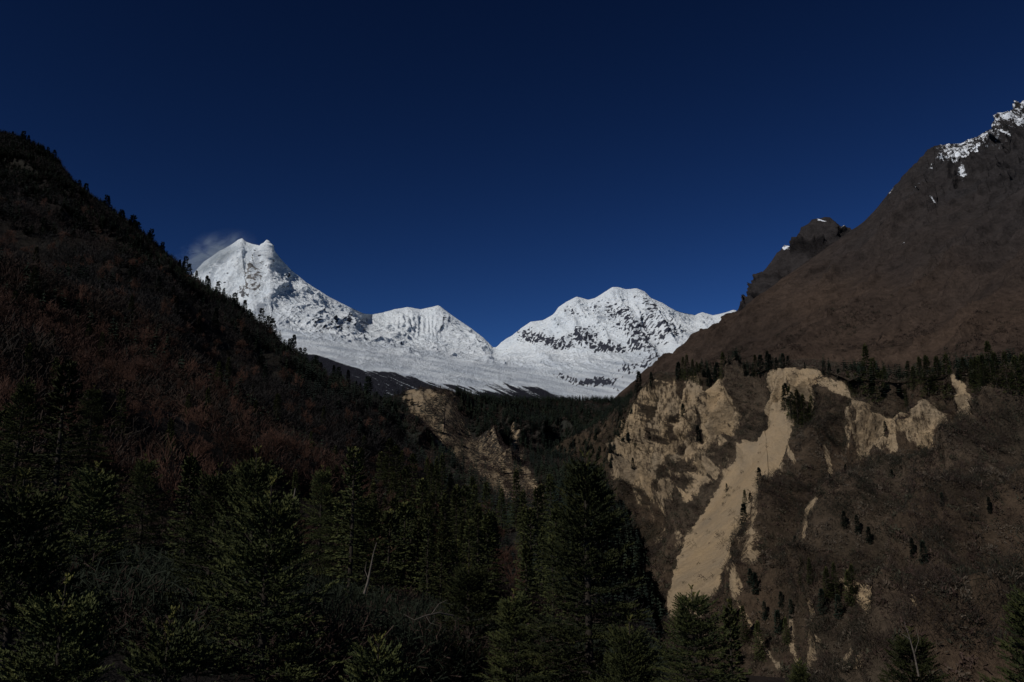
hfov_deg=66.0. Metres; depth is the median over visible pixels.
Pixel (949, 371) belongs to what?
conifer
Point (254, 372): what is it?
bare tree
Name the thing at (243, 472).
fir tree
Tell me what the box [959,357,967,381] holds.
conifer
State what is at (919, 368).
conifer
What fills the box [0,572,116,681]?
fir tree
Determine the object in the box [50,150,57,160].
conifer
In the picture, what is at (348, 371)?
conifer
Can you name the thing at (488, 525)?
conifer
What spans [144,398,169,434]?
bare tree
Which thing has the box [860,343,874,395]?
conifer
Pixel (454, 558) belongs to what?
conifer
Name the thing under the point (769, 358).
conifer
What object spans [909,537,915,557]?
conifer
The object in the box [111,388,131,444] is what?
conifer
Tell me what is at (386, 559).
conifer
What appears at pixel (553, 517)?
conifer
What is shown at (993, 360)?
conifer
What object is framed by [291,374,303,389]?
bare tree
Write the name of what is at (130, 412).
bare tree
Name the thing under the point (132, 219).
conifer
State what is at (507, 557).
bare tree
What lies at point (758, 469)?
conifer
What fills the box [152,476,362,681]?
fir tree
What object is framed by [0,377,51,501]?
fir tree
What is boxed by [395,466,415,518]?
conifer
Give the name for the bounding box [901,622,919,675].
dead branch
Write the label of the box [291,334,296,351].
conifer
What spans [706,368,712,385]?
conifer
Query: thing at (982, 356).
conifer
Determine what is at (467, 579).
fir tree
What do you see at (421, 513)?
conifer
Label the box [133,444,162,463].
bare tree
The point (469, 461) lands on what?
scrub
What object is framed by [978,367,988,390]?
conifer
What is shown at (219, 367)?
conifer
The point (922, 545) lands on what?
conifer
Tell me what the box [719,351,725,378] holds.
conifer
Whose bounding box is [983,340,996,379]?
conifer
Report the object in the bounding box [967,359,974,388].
conifer
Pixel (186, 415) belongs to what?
bare tree
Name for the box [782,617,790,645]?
conifer
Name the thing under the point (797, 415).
conifer
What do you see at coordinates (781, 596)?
conifer
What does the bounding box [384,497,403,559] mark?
conifer
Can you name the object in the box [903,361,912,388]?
conifer
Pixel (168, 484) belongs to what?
bare tree
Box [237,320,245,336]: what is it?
bare tree
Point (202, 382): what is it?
bare tree
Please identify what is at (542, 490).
conifer
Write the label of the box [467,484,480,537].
conifer
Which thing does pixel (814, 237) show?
mountain
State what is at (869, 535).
conifer
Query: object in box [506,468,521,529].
conifer
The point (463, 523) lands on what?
conifer
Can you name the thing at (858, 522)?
conifer
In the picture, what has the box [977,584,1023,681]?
fir tree
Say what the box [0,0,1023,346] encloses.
sky
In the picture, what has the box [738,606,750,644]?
conifer
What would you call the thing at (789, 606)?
conifer
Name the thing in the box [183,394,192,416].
conifer
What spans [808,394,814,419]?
conifer
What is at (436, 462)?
conifer
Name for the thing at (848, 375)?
conifer
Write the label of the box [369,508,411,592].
conifer
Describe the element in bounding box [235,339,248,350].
bare tree
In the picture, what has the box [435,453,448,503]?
conifer
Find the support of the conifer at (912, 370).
on the ravine slope at (770, 445)
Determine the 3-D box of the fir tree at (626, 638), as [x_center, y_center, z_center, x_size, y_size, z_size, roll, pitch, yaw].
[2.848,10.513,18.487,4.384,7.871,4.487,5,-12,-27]
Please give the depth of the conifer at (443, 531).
196.72 m
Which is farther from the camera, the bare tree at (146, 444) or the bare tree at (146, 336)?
the bare tree at (146, 336)
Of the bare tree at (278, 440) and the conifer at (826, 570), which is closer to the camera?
the bare tree at (278, 440)
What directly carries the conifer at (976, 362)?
on the ravine slope at (770, 445)
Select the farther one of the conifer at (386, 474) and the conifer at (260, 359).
the conifer at (260, 359)
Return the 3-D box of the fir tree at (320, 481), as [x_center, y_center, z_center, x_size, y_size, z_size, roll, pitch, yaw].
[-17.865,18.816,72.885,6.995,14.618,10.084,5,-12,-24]
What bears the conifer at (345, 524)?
on the hillside
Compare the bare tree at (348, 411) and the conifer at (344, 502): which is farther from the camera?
the bare tree at (348, 411)
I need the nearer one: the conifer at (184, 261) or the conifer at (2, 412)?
the conifer at (2, 412)
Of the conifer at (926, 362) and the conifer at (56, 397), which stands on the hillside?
the conifer at (56, 397)
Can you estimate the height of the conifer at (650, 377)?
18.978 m
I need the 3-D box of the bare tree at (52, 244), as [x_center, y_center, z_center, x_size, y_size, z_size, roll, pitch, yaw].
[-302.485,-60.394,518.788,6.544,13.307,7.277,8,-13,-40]
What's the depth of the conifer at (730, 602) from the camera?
467.71 m
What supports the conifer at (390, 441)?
on the hillside
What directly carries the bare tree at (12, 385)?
on the hillside
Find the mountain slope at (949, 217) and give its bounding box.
[615,100,1023,399]
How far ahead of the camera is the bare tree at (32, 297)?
294.68 m
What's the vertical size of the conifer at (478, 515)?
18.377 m
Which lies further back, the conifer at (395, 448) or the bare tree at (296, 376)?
the bare tree at (296, 376)
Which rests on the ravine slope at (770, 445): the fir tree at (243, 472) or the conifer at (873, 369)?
the conifer at (873, 369)
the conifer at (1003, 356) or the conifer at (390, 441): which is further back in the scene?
the conifer at (1003, 356)
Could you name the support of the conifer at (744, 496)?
on the ravine slope at (770, 445)
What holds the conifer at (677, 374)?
on the ravine slope at (770, 445)
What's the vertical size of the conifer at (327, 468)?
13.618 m
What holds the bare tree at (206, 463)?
on the hillside
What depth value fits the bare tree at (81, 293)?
332.73 m
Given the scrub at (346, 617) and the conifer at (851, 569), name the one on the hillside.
the scrub at (346, 617)
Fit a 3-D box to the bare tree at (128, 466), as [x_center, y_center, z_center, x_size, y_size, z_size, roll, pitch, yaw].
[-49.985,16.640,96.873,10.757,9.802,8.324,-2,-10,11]
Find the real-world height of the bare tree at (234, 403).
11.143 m
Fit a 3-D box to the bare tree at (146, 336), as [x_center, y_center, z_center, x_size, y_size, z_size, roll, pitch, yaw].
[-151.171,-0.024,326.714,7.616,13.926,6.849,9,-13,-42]
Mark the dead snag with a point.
(367, 582)
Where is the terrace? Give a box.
[384,388,656,632]
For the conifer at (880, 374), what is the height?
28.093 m
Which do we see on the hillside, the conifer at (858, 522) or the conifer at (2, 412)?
the conifer at (2, 412)
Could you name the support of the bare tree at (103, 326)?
on the hillside
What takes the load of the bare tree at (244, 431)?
on the hillside
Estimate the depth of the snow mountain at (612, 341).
10213.96 m
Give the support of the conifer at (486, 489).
on the hillside
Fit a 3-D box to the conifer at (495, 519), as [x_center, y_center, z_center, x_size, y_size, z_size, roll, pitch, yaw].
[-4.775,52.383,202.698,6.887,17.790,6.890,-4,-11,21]
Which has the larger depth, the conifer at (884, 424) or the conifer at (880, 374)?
the conifer at (880, 374)
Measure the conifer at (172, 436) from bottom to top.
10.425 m
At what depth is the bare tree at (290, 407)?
408.77 m
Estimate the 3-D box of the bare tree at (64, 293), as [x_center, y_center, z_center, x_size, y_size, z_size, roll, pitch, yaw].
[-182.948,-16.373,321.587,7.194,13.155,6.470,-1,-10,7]
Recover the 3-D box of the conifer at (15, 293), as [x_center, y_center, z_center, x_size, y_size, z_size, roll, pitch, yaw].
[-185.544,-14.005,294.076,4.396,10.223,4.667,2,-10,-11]
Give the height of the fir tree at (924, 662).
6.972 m
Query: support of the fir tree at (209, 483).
on the ground
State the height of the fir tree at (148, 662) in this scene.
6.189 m
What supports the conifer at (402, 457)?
on the hillside
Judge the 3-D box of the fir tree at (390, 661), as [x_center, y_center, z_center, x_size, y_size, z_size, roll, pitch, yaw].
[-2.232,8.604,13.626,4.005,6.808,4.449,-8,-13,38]
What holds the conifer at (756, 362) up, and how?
on the ravine slope at (770, 445)
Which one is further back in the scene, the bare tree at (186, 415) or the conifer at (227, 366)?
the conifer at (227, 366)
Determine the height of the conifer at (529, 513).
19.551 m
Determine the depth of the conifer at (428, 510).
179.86 m
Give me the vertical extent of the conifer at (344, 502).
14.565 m
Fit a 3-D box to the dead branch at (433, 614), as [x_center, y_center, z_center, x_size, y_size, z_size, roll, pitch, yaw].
[-2.330,8.019,23.285,1.716,0.718,0.479,7,-12,-36]
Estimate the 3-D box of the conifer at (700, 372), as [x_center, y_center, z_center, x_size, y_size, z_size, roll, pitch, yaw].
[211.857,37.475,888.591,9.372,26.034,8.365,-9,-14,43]
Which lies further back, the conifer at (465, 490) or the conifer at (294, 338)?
the conifer at (294, 338)
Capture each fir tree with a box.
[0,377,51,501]
[0,466,124,681]
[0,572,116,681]
[45,461,146,595]
[52,385,131,505]
[112,454,183,559]
[116,604,212,681]
[133,462,242,640]
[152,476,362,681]
[187,446,334,681]
[293,465,348,586]
[335,494,407,614]
[339,631,415,681]
[426,557,511,681]
[472,588,557,681]
[514,449,685,681]
[581,614,658,681]
[646,584,744,681]
[786,657,811,681]
[876,626,949,681]
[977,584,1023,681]
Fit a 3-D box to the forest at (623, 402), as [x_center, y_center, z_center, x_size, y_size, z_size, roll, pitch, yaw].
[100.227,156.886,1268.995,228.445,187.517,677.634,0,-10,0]
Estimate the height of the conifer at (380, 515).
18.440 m
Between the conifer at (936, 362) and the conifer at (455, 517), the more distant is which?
the conifer at (936, 362)
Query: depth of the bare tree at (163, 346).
326.53 m
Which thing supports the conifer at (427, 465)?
on the hillside
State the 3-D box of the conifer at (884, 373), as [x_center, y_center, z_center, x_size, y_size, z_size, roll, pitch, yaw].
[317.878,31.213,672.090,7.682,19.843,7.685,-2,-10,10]
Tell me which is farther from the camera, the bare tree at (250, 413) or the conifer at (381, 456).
the conifer at (381, 456)
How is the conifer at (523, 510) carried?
on the hillside
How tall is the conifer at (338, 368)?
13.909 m
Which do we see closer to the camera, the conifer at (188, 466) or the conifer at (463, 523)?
the conifer at (188, 466)
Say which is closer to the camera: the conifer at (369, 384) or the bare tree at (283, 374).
the bare tree at (283, 374)
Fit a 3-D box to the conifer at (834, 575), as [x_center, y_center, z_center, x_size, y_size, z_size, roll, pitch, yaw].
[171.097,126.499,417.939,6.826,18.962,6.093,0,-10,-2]
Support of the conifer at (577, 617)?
on the hillside
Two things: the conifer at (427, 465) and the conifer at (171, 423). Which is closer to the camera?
the conifer at (171, 423)
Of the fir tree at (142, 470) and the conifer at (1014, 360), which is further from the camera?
the conifer at (1014, 360)
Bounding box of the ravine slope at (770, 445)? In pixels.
[554,356,1023,681]
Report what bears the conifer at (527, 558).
on the hillside
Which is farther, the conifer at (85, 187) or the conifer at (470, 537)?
the conifer at (85, 187)
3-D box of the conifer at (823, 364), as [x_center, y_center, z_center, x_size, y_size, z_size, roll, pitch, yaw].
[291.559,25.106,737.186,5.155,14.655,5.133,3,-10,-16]
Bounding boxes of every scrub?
[0,131,662,644]
[0,249,661,647]
[0,415,686,681]
[382,384,662,643]
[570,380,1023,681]
[688,274,1023,369]
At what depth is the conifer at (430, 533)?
120.02 m
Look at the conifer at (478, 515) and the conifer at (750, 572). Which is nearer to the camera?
the conifer at (478, 515)
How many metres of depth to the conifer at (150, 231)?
902.50 m
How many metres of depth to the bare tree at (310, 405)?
436.76 m
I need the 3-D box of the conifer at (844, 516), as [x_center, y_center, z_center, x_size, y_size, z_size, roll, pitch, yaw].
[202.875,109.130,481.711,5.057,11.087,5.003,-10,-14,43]
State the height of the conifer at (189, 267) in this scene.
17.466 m
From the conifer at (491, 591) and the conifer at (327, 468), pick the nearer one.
the conifer at (491, 591)
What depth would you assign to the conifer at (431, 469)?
354.77 m
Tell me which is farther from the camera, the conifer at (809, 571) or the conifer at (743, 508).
the conifer at (743, 508)
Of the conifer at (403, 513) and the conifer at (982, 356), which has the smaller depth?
the conifer at (403, 513)
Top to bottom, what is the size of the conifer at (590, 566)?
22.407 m
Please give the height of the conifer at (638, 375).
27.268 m
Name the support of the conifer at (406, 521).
on the hillside
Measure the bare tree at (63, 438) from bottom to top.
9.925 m
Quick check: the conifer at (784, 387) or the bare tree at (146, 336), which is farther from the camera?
the conifer at (784, 387)
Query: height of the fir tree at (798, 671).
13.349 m
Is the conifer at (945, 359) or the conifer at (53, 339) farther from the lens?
the conifer at (945, 359)
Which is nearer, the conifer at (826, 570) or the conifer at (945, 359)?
the conifer at (826, 570)
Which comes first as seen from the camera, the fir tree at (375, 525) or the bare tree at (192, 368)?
the fir tree at (375, 525)
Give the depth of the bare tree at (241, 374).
426.21 m
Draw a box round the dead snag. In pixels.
[363,542,376,593]
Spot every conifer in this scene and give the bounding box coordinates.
[0,407,22,480]
[11,290,20,308]
[18,359,90,536]
[20,131,26,141]
[36,430,71,490]
[45,330,56,361]
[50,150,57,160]
[83,183,88,191]
[103,194,111,208]
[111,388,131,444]
[118,209,126,220]
[128,214,137,225]
[134,221,141,233]
[145,228,154,240]
[162,418,177,463]
[163,452,214,574]
[164,431,178,469]
[181,256,188,271]
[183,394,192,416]
[186,263,192,276]
[202,388,211,422]
[214,361,223,394]
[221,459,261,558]
[224,357,232,381]
[231,292,238,300]
[243,300,247,314]
[255,355,265,371]
[258,308,266,324]
[266,315,272,328]
[267,318,276,336]
[271,394,281,420]
[289,469,300,521]
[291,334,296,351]
[317,497,332,542]
[319,446,381,599]
[322,466,333,512]
[329,501,344,544]
[335,366,341,379]
[335,493,348,545]
[336,508,357,566]
[346,369,350,384]
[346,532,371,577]
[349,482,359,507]
[357,447,366,474]
[363,376,372,396]
[369,483,380,519]
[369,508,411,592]
[369,526,397,589]
[373,451,387,488]
[373,509,390,571]
[379,455,392,493]
[381,437,397,483]
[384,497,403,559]
[385,444,405,496]
[386,500,424,594]
[390,507,407,576]
[394,451,405,486]
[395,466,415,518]
[400,453,418,501]
[403,517,429,599]
[405,503,419,562]
[411,505,435,574]
[412,478,435,539]
[413,500,439,591]
[413,514,441,605]
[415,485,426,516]
[423,457,431,490]
[424,462,435,497]
[430,521,451,590]
[432,456,441,495]
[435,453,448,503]
[442,539,466,610]
[445,484,466,562]
[447,484,464,541]
[449,485,475,551]
[453,519,474,577]
[461,519,482,608]
[463,475,476,518]
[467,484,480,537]
[467,503,485,569]
[470,505,486,556]
[473,509,508,611]
[479,510,505,581]
[480,482,497,540]
[482,536,502,598]
[494,488,508,536]
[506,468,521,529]
[511,507,547,597]
[513,488,529,548]
[514,541,540,620]
[515,505,534,571]
[527,485,547,556]
[532,528,551,594]
[535,484,552,533]
[535,534,570,627]
[537,474,565,548]
[540,509,569,584]
[556,541,593,628]
[566,504,602,602]
[635,371,642,391]
[649,372,652,385]
[675,362,681,380]
[679,357,686,380]
[680,403,684,416]
[683,353,690,381]
[690,358,694,382]
[693,361,697,382]
[695,425,701,441]
[697,364,701,385]
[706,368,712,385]
[713,362,720,380]
[713,599,752,681]
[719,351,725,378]
[726,598,733,618]
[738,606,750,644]
[739,503,747,524]
[741,489,747,512]
[743,364,746,375]
[747,568,752,585]
[751,354,757,375]
[751,572,759,593]
[752,620,766,662]
[756,354,763,374]
[756,467,760,482]
[762,601,767,619]
[764,351,769,370]
[766,354,772,370]
[772,609,782,634]
[778,591,783,606]
[779,353,785,367]
[780,385,785,410]
[781,383,788,400]
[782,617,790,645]
[784,386,795,418]
[788,599,793,618]
[792,389,803,424]
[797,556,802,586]
[799,393,808,427]
[806,558,813,583]
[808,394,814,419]
[816,588,827,613]
[821,360,825,375]
[822,566,834,600]
[829,561,839,596]
[833,594,842,618]
[840,511,847,527]
[842,569,855,606]
[845,371,853,397]
[847,563,858,592]
[854,514,860,534]
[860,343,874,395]
[865,526,872,543]
[866,357,881,403]
[876,370,885,401]
[880,367,888,388]
[883,421,887,435]
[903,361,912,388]
[909,366,917,389]
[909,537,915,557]
[915,356,922,383]
[918,540,928,563]
[919,355,935,396]
[930,355,945,392]
[939,352,952,399]
[947,365,951,391]
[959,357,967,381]
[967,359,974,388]
[970,357,978,392]
[972,355,983,393]
[977,354,991,387]
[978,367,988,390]
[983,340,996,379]
[986,496,991,513]
[989,351,1004,387]
[999,350,1014,393]
[1009,355,1023,395]
[1016,354,1023,394]
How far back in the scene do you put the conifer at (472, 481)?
305.81 m
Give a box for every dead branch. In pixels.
[404,599,453,625]
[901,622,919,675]
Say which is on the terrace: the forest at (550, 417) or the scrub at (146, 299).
the forest at (550, 417)
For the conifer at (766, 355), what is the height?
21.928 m
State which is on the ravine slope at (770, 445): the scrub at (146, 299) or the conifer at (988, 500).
the conifer at (988, 500)
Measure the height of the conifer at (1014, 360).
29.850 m
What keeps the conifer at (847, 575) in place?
on the ravine slope at (770, 445)
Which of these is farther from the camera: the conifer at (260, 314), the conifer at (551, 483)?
the conifer at (260, 314)
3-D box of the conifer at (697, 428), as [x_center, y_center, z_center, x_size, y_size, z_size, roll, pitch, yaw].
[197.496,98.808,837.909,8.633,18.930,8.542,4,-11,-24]
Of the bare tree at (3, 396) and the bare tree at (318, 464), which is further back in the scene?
the bare tree at (318, 464)
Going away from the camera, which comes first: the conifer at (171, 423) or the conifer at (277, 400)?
the conifer at (171, 423)
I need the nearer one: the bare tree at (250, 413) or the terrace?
the bare tree at (250, 413)
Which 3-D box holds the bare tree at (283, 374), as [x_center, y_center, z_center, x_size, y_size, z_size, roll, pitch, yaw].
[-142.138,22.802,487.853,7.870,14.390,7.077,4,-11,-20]
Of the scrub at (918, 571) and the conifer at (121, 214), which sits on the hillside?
the conifer at (121, 214)
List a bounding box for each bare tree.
[0,375,25,455]
[0,376,23,404]
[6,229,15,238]
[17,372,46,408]
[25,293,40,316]
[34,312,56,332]
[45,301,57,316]
[46,373,87,417]
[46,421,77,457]
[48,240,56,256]
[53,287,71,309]
[54,402,83,426]
[60,438,143,508]
[72,367,106,416]
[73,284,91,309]
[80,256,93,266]
[93,320,109,335]
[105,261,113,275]
[117,438,159,505]
[119,396,144,432]
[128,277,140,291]
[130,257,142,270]
[130,436,159,452]
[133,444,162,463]
[139,327,157,344]
[142,433,201,527]
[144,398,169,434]
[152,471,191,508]
[157,338,167,356]
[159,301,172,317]
[175,432,213,458]
[176,405,197,430]
[183,444,216,512]
[184,357,200,379]
[187,398,213,446]
[189,372,210,390]
[195,403,224,440]
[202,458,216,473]
[204,349,216,358]
[225,414,256,439]
[228,395,244,421]
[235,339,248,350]
[236,367,248,383]
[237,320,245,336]
[240,405,256,427]
[247,435,276,466]
[251,365,258,374]
[254,427,299,461]
[277,368,288,381]
[284,400,295,415]
[286,435,310,465]
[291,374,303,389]
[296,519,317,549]
[301,411,314,430]
[302,397,314,418]
[311,453,326,472]
[345,407,352,427]
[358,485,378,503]
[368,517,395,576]
[489,540,521,580]
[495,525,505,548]
[506,560,525,601]
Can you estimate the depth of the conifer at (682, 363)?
921.43 m
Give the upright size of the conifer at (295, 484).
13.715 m
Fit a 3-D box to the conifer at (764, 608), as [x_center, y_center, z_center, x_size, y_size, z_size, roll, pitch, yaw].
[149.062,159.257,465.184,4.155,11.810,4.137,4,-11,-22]
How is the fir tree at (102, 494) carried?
on the ground
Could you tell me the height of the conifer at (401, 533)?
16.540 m
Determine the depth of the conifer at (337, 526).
193.99 m
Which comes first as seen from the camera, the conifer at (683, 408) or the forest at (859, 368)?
the forest at (859, 368)
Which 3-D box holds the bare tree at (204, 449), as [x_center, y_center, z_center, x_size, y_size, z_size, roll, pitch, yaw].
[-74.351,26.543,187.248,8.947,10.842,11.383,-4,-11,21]
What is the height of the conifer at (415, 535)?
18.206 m
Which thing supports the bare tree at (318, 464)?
on the hillside
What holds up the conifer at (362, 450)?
on the hillside
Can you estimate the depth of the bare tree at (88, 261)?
505.01 m
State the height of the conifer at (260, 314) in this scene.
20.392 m
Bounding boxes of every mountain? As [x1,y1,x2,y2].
[192,238,735,400]
[735,217,852,311]
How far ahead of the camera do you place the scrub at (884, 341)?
1425.00 m
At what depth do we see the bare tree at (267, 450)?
210.64 m
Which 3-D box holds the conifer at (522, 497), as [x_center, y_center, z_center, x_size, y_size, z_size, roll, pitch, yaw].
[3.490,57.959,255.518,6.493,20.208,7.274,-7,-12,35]
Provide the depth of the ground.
84.94 m
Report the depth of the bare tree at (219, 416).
227.95 m
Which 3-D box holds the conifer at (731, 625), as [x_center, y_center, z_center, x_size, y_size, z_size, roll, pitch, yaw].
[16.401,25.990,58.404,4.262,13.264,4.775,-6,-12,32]
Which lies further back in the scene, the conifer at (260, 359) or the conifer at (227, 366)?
the conifer at (260, 359)
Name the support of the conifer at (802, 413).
on the ravine slope at (770, 445)
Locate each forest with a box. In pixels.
[0,129,655,634]
[374,385,670,650]
[549,385,639,479]
[675,348,787,380]
[822,348,1023,394]
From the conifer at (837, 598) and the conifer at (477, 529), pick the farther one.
the conifer at (837, 598)
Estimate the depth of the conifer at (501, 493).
255.43 m
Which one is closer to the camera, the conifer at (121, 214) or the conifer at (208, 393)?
the conifer at (208, 393)
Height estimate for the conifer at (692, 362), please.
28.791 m
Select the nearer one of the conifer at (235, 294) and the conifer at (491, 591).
the conifer at (491, 591)
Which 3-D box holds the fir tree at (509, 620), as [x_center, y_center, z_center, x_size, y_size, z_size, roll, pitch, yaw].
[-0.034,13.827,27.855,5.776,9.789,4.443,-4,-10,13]
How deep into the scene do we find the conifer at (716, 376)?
873.22 m
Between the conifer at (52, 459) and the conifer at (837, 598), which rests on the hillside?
the conifer at (52, 459)
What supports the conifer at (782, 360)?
on the ravine slope at (770, 445)
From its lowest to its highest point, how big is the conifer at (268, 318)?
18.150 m
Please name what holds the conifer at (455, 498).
on the hillside
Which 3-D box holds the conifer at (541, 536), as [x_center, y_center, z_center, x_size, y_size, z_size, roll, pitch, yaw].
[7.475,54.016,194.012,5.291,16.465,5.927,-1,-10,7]
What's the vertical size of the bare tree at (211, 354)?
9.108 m
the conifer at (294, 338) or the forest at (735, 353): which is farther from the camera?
the forest at (735, 353)
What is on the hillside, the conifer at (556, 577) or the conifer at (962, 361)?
the conifer at (556, 577)
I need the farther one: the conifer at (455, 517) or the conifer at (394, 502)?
the conifer at (455, 517)
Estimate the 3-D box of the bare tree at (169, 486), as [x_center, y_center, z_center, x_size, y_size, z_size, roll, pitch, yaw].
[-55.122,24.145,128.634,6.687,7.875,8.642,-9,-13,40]
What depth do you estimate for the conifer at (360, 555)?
119.71 m
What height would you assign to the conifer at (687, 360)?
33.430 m
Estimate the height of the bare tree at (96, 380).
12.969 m
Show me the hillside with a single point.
(116, 657)
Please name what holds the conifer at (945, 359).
on the ravine slope at (770, 445)
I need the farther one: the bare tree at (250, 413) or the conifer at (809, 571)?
the conifer at (809, 571)
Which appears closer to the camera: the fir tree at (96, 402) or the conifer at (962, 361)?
the fir tree at (96, 402)
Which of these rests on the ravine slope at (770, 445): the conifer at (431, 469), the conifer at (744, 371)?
the conifer at (744, 371)
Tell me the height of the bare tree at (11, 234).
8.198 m
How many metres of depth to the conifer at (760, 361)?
817.88 m
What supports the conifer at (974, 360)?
on the ravine slope at (770, 445)
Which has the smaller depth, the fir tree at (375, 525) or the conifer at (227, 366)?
the fir tree at (375, 525)
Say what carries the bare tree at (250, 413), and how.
on the hillside
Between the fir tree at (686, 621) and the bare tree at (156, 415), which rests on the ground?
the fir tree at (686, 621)
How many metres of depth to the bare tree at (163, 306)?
411.32 m
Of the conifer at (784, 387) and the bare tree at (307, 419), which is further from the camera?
the conifer at (784, 387)
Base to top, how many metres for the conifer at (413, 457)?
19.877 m
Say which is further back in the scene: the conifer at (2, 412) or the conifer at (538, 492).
the conifer at (538, 492)
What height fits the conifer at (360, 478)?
11.912 m
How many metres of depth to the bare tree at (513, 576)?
150.21 m
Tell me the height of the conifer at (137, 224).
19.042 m
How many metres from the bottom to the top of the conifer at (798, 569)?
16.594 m
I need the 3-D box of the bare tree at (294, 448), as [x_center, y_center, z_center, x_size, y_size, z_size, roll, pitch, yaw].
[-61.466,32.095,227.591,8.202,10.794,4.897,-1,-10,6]
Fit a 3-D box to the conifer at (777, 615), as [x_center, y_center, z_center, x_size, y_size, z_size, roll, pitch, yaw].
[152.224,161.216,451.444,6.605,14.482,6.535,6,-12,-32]
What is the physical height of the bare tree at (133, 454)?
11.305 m
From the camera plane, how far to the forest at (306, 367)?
670.23 m
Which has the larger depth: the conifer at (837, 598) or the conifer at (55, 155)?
the conifer at (55, 155)
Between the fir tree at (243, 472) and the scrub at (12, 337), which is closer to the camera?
the fir tree at (243, 472)
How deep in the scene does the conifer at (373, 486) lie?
228.84 m
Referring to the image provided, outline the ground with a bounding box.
[653,673,809,681]
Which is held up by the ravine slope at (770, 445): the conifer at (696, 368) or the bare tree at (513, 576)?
the conifer at (696, 368)
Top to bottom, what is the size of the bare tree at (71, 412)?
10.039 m
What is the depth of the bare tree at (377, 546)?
144.73 m
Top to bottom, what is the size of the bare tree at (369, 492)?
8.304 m
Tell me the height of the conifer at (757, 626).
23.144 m
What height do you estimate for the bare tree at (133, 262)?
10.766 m
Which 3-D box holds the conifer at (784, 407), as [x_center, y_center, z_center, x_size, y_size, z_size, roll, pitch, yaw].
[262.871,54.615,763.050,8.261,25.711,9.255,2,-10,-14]
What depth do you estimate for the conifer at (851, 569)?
419.63 m
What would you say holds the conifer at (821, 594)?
on the ravine slope at (770, 445)
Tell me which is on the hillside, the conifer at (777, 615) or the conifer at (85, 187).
the conifer at (85, 187)
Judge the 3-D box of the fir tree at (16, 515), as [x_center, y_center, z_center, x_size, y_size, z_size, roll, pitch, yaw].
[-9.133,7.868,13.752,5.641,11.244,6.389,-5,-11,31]
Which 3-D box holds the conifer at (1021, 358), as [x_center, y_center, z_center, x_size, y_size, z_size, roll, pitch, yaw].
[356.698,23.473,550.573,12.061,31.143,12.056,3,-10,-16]
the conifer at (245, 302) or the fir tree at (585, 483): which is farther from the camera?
the conifer at (245, 302)
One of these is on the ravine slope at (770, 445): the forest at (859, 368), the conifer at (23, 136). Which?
the forest at (859, 368)
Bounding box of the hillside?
[0,145,647,681]
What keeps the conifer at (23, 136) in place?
on the hillside
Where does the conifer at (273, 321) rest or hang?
on the hillside
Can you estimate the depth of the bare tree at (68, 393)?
155.68 m
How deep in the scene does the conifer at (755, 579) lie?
477.17 m
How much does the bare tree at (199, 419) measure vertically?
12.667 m

